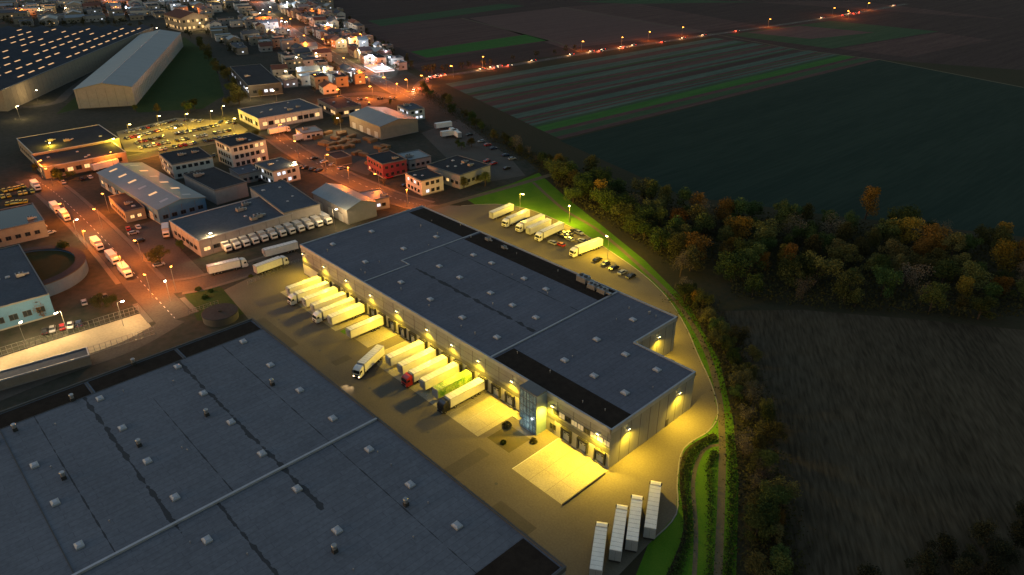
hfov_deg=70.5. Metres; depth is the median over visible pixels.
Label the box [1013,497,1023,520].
tree
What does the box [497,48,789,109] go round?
field strip
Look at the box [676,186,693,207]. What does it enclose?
tree
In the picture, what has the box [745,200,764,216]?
tree
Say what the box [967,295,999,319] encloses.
tree
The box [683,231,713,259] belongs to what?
tree
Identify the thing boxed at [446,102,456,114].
tree
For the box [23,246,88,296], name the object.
round building
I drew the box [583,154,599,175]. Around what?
tree
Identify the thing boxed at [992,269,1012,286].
tree
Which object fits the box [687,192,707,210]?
tree
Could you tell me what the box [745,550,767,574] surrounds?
tree
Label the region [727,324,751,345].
tree
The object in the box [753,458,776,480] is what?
tree
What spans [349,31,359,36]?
town building
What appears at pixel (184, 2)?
town building
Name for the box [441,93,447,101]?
tree
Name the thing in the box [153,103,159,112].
tree
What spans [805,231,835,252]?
tree
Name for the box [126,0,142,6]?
town building
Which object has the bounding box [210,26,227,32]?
town building
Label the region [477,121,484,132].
tree
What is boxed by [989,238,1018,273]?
tree
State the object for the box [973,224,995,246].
tree
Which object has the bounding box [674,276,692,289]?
tree
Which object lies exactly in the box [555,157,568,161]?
tree
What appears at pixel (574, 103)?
field strip
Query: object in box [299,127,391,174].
storage yard
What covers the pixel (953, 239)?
tree
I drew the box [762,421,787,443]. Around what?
tree
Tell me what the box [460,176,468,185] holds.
tree
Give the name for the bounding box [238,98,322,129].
supermarket
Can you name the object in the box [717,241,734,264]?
tree
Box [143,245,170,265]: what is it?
tree
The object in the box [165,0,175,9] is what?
town building
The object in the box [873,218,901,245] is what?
tree
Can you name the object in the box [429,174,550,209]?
footpath
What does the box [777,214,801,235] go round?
tree
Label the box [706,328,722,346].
tree
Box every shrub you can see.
[502,421,511,428]
[529,437,537,444]
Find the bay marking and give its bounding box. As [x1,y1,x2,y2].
[512,438,558,468]
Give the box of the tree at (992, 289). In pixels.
[982,281,1003,299]
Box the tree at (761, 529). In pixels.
[741,501,777,543]
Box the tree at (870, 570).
[856,561,881,574]
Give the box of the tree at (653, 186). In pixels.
[643,179,660,201]
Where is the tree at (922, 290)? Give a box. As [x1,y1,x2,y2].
[915,281,931,304]
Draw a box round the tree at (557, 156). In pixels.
[552,153,562,161]
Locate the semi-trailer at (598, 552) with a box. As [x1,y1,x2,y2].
[589,521,608,574]
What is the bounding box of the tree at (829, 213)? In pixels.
[821,209,838,221]
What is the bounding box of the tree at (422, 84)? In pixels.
[418,80,425,88]
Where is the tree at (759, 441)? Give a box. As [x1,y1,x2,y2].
[752,434,767,452]
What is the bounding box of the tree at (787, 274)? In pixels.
[777,261,805,288]
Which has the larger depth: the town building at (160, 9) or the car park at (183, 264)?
the town building at (160, 9)
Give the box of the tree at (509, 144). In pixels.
[508,136,518,146]
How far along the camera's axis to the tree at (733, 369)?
213.42 m
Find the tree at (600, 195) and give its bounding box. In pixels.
[589,187,612,210]
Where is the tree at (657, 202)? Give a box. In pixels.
[642,195,666,220]
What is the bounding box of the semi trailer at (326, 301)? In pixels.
[310,291,346,311]
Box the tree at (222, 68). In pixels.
[218,64,226,70]
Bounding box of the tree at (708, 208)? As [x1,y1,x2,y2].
[699,200,715,215]
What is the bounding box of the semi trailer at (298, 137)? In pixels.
[293,133,303,141]
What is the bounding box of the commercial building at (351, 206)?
[311,183,376,224]
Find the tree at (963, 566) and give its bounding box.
[950,557,974,574]
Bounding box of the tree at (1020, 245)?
[1014,238,1023,255]
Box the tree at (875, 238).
[864,227,882,247]
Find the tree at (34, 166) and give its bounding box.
[31,163,38,172]
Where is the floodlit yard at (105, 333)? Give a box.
[0,314,150,370]
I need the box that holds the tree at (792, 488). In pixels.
[759,475,802,504]
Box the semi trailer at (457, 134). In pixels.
[449,127,461,138]
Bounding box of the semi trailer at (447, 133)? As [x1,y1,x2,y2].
[440,129,457,136]
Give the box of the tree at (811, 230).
[789,224,816,245]
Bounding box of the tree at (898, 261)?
[891,253,908,276]
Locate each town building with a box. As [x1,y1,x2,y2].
[0,0,18,7]
[0,3,12,8]
[0,9,19,18]
[13,16,31,23]
[14,10,29,16]
[16,6,37,14]
[19,19,33,26]
[25,3,38,8]
[26,0,40,6]
[36,8,52,14]
[37,13,65,21]
[40,2,54,7]
[40,14,58,25]
[42,10,54,13]
[44,5,56,12]
[58,0,83,7]
[64,14,84,22]
[66,10,80,14]
[67,1,81,6]
[67,7,83,13]
[82,2,100,11]
[83,13,105,22]
[86,8,91,13]
[91,7,102,13]
[101,0,126,5]
[107,9,122,17]
[109,3,121,8]
[113,13,124,20]
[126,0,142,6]
[126,6,143,12]
[129,8,150,15]
[129,13,143,20]
[143,1,165,7]
[146,3,159,9]
[150,8,165,15]
[153,11,165,18]
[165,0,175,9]
[169,2,180,9]
[173,5,187,10]
[179,0,197,5]
[193,1,203,9]
[197,5,213,15]
[200,12,211,17]
[204,22,209,29]
[205,2,220,7]
[209,20,221,26]
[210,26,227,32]
[210,29,222,37]
[211,3,222,12]
[214,33,230,41]
[216,17,233,25]
[222,35,237,44]
[223,0,240,8]
[226,35,240,44]
[229,19,242,27]
[230,42,243,50]
[232,44,247,54]
[233,2,248,9]
[236,5,251,13]
[240,29,259,39]
[244,18,255,28]
[248,35,261,45]
[249,11,258,17]
[253,15,271,19]
[255,22,265,33]
[257,19,278,28]
[257,39,272,47]
[257,41,272,51]
[264,29,274,37]
[266,30,276,38]
[270,37,286,47]
[270,64,288,75]
[271,34,283,37]
[276,27,286,34]
[277,3,286,10]
[277,74,297,87]
[278,51,289,62]
[279,38,293,50]
[280,52,295,63]
[283,57,302,70]
[286,8,304,16]
[288,36,299,43]
[291,7,298,17]
[291,43,305,48]
[291,47,310,57]
[295,65,320,75]
[297,0,307,3]
[297,4,308,9]
[297,71,329,84]
[299,14,308,21]
[299,42,317,51]
[301,53,314,56]
[301,56,320,65]
[303,15,313,23]
[304,1,317,5]
[304,10,315,15]
[304,26,318,34]
[309,6,316,10]
[309,72,327,88]
[312,16,326,23]
[312,28,320,35]
[312,48,331,61]
[313,59,327,64]
[315,29,327,39]
[318,80,337,94]
[319,65,332,70]
[321,0,333,4]
[322,34,338,44]
[323,25,335,29]
[324,3,333,8]
[324,11,334,16]
[324,32,335,34]
[326,70,341,81]
[327,18,338,28]
[327,28,340,34]
[330,7,343,12]
[330,36,346,47]
[331,72,348,86]
[333,9,345,17]
[338,19,349,26]
[338,31,349,36]
[339,63,352,72]
[343,21,348,27]
[343,68,358,76]
[346,36,355,43]
[347,18,360,28]
[347,43,357,52]
[348,45,357,57]
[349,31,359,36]
[351,70,365,84]
[352,23,364,33]
[355,36,368,46]
[356,46,371,60]
[360,53,371,64]
[361,34,373,44]
[370,53,386,64]
[372,41,381,46]
[372,46,385,52]
[376,50,391,61]
[379,44,393,52]
[387,55,403,65]
[393,60,406,70]
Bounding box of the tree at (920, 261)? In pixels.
[905,252,941,275]
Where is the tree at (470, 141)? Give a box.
[467,138,475,146]
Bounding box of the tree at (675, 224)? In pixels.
[663,219,685,232]
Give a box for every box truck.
[29,179,41,190]
[48,200,59,213]
[57,207,70,221]
[89,235,104,251]
[104,248,119,265]
[116,261,132,278]
[161,222,169,237]
[221,240,232,252]
[230,238,241,249]
[239,235,250,247]
[247,232,259,244]
[256,230,268,242]
[265,227,277,239]
[274,225,286,237]
[283,222,295,234]
[291,219,304,232]
[301,217,314,229]
[310,215,323,227]
[319,211,332,224]
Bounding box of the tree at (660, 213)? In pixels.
[653,206,667,228]
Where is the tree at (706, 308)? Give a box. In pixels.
[701,306,718,317]
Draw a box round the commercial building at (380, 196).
[358,188,389,209]
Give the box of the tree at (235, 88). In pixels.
[229,82,242,95]
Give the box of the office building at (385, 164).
[366,150,406,178]
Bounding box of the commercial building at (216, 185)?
[183,166,248,204]
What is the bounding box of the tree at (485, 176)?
[478,171,490,185]
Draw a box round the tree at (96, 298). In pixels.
[87,292,107,308]
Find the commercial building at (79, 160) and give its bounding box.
[31,141,128,178]
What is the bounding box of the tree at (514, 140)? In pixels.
[511,135,522,150]
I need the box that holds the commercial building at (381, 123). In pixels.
[348,106,417,139]
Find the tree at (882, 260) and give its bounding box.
[872,254,892,269]
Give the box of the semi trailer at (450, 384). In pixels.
[432,369,471,398]
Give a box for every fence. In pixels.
[0,306,139,355]
[87,327,155,354]
[188,302,218,312]
[247,260,298,282]
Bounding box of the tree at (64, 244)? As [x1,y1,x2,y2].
[55,240,68,251]
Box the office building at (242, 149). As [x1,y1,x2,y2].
[215,132,268,167]
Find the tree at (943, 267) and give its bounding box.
[932,258,959,282]
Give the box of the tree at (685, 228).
[675,224,692,239]
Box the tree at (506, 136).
[500,132,509,143]
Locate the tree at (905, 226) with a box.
[887,217,925,243]
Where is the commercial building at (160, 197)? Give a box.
[96,162,206,223]
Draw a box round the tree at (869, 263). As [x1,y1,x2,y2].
[860,252,881,274]
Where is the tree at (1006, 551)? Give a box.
[986,537,1022,566]
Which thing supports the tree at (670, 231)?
on the ground at (707, 279)
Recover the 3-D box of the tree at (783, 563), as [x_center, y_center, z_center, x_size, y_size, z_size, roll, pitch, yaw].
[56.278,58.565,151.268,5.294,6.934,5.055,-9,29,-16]
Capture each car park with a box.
[117,118,246,151]
[126,220,204,281]
[315,97,390,108]
[422,120,524,182]
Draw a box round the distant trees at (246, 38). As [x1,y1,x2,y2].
[2,0,576,90]
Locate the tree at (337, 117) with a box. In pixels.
[334,113,343,124]
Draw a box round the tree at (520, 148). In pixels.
[515,144,523,152]
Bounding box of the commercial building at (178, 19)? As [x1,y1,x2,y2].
[163,8,208,31]
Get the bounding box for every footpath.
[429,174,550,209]
[532,182,725,574]
[691,444,720,574]
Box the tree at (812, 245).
[801,233,823,255]
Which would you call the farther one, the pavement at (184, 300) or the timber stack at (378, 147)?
the timber stack at (378, 147)
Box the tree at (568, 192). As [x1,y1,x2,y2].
[563,186,584,202]
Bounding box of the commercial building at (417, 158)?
[397,149,430,169]
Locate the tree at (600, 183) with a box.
[592,179,607,199]
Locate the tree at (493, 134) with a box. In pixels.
[490,129,497,138]
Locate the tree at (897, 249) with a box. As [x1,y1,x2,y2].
[878,238,913,264]
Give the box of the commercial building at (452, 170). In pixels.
[427,155,490,188]
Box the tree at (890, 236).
[884,233,900,250]
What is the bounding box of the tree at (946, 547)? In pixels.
[922,531,959,567]
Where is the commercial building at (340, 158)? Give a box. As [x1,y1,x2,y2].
[325,150,351,166]
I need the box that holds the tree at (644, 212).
[633,203,654,223]
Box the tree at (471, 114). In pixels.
[468,110,476,120]
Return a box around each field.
[333,0,1023,74]
[363,18,548,60]
[370,4,520,25]
[412,35,546,57]
[470,7,708,48]
[561,60,1023,236]
[569,3,753,30]
[579,0,738,3]
[692,310,1023,574]
[727,21,938,47]
[747,26,873,38]
[762,1,1010,19]
[838,33,989,56]
[854,14,1023,40]
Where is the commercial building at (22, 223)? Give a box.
[0,203,48,246]
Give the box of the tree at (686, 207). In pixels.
[682,204,691,216]
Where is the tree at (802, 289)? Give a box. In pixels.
[794,274,818,299]
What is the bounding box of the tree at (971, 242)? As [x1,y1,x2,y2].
[961,233,983,252]
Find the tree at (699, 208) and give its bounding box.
[685,204,717,231]
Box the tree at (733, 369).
[730,363,750,381]
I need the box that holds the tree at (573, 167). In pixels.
[566,161,578,180]
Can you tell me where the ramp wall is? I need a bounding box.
[562,472,604,504]
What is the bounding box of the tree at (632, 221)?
[622,213,647,235]
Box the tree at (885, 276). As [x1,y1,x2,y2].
[872,265,903,297]
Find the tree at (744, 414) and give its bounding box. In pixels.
[740,404,755,419]
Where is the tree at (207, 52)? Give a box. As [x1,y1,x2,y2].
[202,50,211,59]
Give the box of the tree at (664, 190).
[657,184,674,207]
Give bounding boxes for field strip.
[447,38,722,86]
[453,39,734,89]
[459,41,741,93]
[467,42,748,94]
[470,42,750,96]
[474,43,762,99]
[480,44,765,101]
[484,45,769,102]
[486,45,778,105]
[492,47,783,107]
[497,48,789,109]
[501,48,794,110]
[503,49,794,111]
[505,49,806,114]
[511,50,817,117]
[517,52,817,119]
[521,52,824,120]
[523,53,825,121]
[525,53,830,122]
[528,53,832,123]
[530,54,838,124]
[532,54,841,126]
[536,55,842,127]
[538,55,855,130]
[544,57,859,133]
[549,58,870,136]
[557,59,876,138]
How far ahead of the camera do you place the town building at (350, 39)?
722.82 m
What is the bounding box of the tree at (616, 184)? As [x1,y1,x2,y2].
[604,178,626,194]
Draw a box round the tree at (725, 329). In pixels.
[716,321,733,337]
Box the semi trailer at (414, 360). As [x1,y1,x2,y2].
[397,347,435,373]
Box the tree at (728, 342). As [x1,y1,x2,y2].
[720,334,736,351]
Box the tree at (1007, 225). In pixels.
[991,221,1013,241]
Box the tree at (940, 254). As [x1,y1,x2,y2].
[924,247,958,274]
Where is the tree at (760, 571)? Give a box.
[753,561,774,574]
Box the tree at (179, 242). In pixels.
[175,239,184,250]
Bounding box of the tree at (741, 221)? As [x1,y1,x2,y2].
[723,215,753,238]
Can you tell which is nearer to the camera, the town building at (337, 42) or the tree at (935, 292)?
the tree at (935, 292)
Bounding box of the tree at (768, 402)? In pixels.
[759,397,774,408]
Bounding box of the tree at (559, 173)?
[551,161,570,181]
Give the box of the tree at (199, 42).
[196,38,203,46]
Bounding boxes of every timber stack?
[312,135,322,139]
[317,141,326,145]
[323,130,332,134]
[325,141,335,146]
[326,145,335,150]
[330,135,339,140]
[334,144,343,149]
[336,139,345,144]
[341,144,349,148]
[345,143,354,147]
[346,134,355,138]
[351,150,361,155]
[358,151,368,156]
[367,138,377,142]
[373,145,383,149]
[378,148,388,151]
[380,143,390,147]
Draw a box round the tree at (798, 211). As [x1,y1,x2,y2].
[780,205,804,219]
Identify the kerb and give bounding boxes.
[461,204,717,537]
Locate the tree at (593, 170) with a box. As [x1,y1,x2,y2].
[589,167,599,181]
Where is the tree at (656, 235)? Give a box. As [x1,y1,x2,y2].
[649,224,673,251]
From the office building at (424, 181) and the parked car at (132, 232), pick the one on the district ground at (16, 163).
the office building at (424, 181)
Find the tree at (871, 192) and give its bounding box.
[859,186,881,219]
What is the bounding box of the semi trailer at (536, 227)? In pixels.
[526,218,551,234]
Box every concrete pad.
[281,290,369,330]
[353,325,396,346]
[376,340,517,435]
[513,438,607,503]
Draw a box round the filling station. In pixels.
[364,64,393,76]
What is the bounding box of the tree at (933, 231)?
[920,223,952,253]
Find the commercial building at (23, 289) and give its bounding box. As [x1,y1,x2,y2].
[0,244,55,330]
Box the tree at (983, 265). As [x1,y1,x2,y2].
[975,261,986,271]
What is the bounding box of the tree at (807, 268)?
[776,252,816,283]
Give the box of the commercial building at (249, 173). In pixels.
[229,164,261,182]
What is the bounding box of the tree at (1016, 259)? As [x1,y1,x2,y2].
[1005,248,1020,263]
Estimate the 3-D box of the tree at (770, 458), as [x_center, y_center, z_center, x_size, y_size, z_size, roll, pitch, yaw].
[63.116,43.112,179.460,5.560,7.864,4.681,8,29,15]
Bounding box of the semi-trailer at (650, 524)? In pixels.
[643,480,661,540]
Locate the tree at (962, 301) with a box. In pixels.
[953,295,969,313]
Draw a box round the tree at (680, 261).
[669,248,693,276]
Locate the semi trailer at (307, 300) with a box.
[301,286,337,306]
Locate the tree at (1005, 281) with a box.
[990,275,1015,295]
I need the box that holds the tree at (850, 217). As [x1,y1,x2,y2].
[842,209,861,227]
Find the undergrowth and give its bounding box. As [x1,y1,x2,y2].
[416,87,1023,574]
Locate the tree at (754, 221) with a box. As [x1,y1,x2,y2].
[750,217,759,231]
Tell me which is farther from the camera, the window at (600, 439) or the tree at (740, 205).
the tree at (740, 205)
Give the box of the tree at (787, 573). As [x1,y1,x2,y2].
[778,570,791,574]
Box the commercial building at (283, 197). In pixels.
[249,180,320,220]
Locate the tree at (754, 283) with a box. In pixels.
[744,272,764,296]
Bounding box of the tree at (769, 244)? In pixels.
[757,235,777,251]
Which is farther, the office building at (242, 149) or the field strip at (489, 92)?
the field strip at (489, 92)
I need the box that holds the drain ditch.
[666,433,713,574]
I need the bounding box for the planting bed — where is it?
[487,425,529,452]
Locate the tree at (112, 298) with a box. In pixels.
[103,293,117,306]
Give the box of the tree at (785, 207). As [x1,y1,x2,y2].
[773,198,798,223]
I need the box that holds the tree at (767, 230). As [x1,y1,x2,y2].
[751,218,779,242]
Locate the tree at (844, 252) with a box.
[825,244,864,269]
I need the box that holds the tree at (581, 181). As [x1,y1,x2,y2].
[572,175,592,197]
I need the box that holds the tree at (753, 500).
[748,491,777,512]
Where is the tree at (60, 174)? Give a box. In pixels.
[50,172,62,180]
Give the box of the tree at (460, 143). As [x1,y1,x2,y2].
[457,141,464,148]
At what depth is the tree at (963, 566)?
150.24 m
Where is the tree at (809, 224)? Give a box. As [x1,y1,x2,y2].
[803,220,818,233]
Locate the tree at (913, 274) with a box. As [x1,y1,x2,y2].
[889,262,934,291]
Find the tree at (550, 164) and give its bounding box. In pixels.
[543,158,560,176]
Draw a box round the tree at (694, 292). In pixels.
[690,290,699,301]
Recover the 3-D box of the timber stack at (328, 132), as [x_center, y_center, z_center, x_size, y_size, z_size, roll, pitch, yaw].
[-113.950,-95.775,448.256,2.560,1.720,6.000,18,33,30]
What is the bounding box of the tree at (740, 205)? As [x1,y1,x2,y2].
[731,196,750,217]
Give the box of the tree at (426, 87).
[423,84,429,91]
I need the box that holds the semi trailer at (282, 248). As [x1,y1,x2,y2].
[262,240,298,257]
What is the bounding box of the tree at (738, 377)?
[727,369,757,395]
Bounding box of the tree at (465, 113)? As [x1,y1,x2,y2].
[461,110,467,117]
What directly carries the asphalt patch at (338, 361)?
on the yard asphalt
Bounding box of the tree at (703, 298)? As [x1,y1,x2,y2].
[691,288,715,308]
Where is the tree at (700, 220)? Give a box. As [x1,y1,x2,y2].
[693,212,715,238]
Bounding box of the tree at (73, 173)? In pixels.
[65,171,75,176]
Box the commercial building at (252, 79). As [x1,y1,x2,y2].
[230,64,282,96]
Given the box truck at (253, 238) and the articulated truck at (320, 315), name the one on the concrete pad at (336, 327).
the articulated truck at (320, 315)
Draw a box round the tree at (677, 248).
[667,232,688,258]
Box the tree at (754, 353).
[744,344,762,362]
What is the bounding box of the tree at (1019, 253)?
[1013,243,1023,268]
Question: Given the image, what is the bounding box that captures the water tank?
[201,303,238,326]
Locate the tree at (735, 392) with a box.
[728,383,743,400]
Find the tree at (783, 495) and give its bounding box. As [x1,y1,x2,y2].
[758,479,793,504]
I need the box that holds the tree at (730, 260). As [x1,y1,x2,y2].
[713,249,753,281]
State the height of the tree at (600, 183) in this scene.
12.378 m
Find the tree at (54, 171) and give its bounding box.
[51,167,60,178]
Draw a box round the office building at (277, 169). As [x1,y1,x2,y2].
[254,157,300,182]
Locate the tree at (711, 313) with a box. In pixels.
[699,308,717,324]
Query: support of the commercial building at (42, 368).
on the district ground at (16, 163)
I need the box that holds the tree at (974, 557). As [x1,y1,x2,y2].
[960,543,985,569]
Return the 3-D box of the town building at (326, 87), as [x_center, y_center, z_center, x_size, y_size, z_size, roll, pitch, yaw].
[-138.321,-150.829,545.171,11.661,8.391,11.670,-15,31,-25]
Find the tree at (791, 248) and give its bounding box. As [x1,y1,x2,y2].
[782,243,798,261]
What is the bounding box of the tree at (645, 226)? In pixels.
[635,223,651,239]
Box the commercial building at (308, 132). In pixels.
[295,125,322,140]
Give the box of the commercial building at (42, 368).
[0,347,91,390]
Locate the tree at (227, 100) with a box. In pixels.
[222,97,230,103]
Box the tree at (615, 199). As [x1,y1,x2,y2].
[604,191,638,217]
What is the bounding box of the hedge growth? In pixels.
[667,429,741,574]
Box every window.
[8,313,18,320]
[22,309,32,316]
[36,306,45,313]
[550,422,555,430]
[553,408,558,416]
[559,411,564,419]
[565,415,570,423]
[571,419,577,427]
[577,423,583,431]
[584,427,589,435]
[590,430,596,439]
[596,435,602,443]
[603,438,609,447]
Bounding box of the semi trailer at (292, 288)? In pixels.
[285,275,321,294]
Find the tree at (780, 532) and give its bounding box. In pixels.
[764,519,784,542]
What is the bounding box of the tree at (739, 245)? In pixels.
[732,237,763,263]
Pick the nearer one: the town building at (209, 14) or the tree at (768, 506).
the tree at (768, 506)
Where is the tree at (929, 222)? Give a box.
[921,220,937,235]
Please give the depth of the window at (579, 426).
185.28 m
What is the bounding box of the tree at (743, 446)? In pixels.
[734,428,754,456]
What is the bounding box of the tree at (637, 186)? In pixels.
[630,177,655,201]
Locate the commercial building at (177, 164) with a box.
[159,147,213,179]
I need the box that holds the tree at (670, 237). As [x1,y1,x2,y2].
[666,232,678,253]
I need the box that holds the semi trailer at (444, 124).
[434,121,451,129]
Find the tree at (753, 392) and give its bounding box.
[739,379,766,403]
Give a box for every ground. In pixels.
[0,0,537,410]
[339,27,1023,574]
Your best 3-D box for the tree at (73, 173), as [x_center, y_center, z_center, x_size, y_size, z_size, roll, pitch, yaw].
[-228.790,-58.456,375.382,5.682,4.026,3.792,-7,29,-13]
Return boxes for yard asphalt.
[224,204,716,574]
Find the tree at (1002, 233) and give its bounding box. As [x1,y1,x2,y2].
[990,225,1013,248]
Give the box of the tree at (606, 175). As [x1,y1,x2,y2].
[593,166,612,188]
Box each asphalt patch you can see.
[256,317,298,347]
[331,355,351,365]
[444,447,489,476]
[492,501,535,534]
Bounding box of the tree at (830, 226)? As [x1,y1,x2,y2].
[820,211,844,236]
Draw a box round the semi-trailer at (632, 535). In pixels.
[625,494,643,552]
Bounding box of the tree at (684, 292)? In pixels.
[674,282,697,302]
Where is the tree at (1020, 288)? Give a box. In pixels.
[1010,277,1023,301]
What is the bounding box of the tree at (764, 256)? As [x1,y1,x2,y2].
[755,251,770,270]
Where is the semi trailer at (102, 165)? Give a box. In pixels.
[90,158,119,170]
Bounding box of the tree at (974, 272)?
[955,260,993,290]
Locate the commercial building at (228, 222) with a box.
[169,196,293,256]
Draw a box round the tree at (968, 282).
[954,275,975,298]
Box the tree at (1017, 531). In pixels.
[1007,519,1023,548]
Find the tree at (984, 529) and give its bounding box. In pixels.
[968,517,1000,554]
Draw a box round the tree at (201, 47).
[199,43,211,50]
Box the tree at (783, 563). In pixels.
[770,552,793,574]
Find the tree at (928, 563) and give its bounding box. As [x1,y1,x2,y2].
[904,548,940,574]
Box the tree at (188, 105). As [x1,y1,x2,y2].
[183,102,191,112]
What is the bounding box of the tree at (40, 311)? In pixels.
[31,301,54,316]
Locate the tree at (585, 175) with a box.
[577,172,593,193]
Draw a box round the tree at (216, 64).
[211,61,219,72]
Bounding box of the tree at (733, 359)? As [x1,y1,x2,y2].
[727,356,742,367]
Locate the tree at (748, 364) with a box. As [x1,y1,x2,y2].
[740,362,751,373]
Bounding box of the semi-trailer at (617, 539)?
[609,504,628,562]
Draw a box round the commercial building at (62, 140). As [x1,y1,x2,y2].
[16,124,121,162]
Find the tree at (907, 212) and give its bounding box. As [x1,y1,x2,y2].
[882,204,922,229]
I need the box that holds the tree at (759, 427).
[753,420,769,440]
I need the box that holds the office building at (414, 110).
[397,103,424,119]
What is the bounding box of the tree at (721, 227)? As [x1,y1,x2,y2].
[719,215,737,230]
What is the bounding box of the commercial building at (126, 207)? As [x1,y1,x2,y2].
[108,192,146,222]
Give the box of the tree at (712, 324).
[707,316,724,332]
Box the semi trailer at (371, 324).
[345,314,383,337]
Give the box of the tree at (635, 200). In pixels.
[628,192,642,209]
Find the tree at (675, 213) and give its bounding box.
[669,208,690,223]
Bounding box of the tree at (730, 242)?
[723,237,742,251]
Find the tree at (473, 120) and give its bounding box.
[470,117,481,128]
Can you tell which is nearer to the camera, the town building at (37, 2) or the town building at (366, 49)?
the town building at (366, 49)
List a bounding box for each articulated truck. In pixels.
[206,257,248,274]
[253,255,289,274]
[267,125,290,134]
[287,281,329,305]
[312,297,355,323]
[352,344,384,378]
[401,354,447,387]
[437,377,484,413]
[501,209,529,227]
[515,214,544,232]
[534,221,563,241]
[569,237,602,257]
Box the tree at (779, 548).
[769,543,790,566]
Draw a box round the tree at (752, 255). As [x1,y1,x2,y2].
[739,242,767,272]
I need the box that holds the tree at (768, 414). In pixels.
[760,403,776,423]
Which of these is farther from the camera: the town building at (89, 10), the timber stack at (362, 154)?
the town building at (89, 10)
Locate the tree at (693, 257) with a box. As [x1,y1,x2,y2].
[678,244,705,270]
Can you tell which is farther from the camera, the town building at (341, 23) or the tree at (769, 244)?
the town building at (341, 23)
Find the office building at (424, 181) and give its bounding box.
[405,168,443,195]
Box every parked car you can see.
[41,327,47,334]
[49,325,55,332]
[59,323,65,330]
[67,321,73,328]
[75,320,81,327]
[81,299,87,305]
[128,230,138,234]
[133,237,144,242]
[152,262,164,266]
[547,240,556,244]
[556,242,565,246]
[558,233,566,238]
[565,236,574,241]
[574,230,583,234]
[577,238,586,242]
[592,257,602,261]
[600,260,610,265]
[608,264,618,270]
[617,269,627,274]
[625,273,635,278]
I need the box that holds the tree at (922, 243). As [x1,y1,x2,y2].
[911,237,934,257]
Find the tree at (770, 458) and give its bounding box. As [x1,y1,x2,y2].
[756,448,779,472]
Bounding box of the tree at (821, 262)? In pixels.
[800,250,843,284]
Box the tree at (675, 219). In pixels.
[671,215,683,225]
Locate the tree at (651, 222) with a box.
[644,220,655,229]
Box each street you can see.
[0,317,183,400]
[14,70,95,108]
[20,178,193,322]
[30,95,345,179]
[138,250,301,295]
[252,0,409,97]
[265,133,431,207]
[341,85,431,100]
[409,4,906,97]
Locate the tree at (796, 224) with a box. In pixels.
[783,213,808,241]
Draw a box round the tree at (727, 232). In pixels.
[716,225,735,241]
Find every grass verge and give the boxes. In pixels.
[57,97,78,113]
[130,37,223,111]
[185,285,243,320]
[468,173,738,574]
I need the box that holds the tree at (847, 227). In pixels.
[834,221,856,241]
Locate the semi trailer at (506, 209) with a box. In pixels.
[489,203,513,218]
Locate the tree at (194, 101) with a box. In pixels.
[188,98,197,108]
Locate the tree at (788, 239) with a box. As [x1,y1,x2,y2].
[782,234,793,244]
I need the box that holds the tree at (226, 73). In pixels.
[220,67,233,80]
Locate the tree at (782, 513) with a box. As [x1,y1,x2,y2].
[772,509,786,528]
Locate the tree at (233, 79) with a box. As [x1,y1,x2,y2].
[229,77,237,83]
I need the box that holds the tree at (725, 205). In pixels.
[712,196,735,224]
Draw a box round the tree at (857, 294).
[849,287,864,306]
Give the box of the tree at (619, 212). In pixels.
[610,201,634,224]
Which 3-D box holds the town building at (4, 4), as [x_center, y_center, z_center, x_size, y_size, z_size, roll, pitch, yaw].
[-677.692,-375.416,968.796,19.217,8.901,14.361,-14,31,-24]
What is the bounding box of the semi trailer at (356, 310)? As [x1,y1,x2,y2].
[327,302,364,324]
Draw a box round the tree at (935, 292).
[918,281,950,312]
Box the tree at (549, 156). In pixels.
[546,154,554,160]
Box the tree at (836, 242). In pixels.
[825,238,854,258]
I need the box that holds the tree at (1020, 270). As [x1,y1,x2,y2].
[1016,262,1023,281]
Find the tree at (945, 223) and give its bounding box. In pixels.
[932,218,953,232]
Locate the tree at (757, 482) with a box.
[749,474,761,489]
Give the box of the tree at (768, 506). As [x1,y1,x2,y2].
[753,490,781,527]
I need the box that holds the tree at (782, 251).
[777,243,788,261]
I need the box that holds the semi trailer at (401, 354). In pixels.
[385,340,424,365]
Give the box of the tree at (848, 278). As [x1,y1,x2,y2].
[831,267,864,303]
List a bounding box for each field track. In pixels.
[462,18,578,51]
[562,7,721,35]
[725,36,1023,87]
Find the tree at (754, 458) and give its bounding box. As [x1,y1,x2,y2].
[746,448,768,471]
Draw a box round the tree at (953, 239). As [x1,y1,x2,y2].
[935,231,968,256]
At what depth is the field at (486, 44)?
728.87 m
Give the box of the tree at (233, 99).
[229,91,247,104]
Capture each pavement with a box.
[16,181,152,322]
[51,178,198,312]
[127,104,317,156]
[128,110,322,161]
[167,255,272,281]
[182,258,302,294]
[251,0,393,93]
[260,0,409,91]
[266,139,411,208]
[281,133,434,202]
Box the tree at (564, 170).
[550,162,571,185]
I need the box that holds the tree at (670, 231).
[652,227,674,249]
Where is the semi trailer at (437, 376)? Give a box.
[419,361,459,389]
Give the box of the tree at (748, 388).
[745,380,754,397]
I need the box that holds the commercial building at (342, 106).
[317,96,360,116]
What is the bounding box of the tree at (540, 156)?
[537,151,546,165]
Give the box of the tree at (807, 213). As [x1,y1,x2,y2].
[799,202,815,224]
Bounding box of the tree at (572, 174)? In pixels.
[565,169,578,187]
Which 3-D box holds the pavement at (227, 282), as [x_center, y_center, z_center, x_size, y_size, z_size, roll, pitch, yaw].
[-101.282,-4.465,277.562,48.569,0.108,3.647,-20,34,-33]
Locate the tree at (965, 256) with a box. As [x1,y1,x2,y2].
[949,252,974,277]
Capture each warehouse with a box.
[0,318,566,574]
[73,30,182,108]
[300,206,695,468]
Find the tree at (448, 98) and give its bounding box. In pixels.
[445,94,452,103]

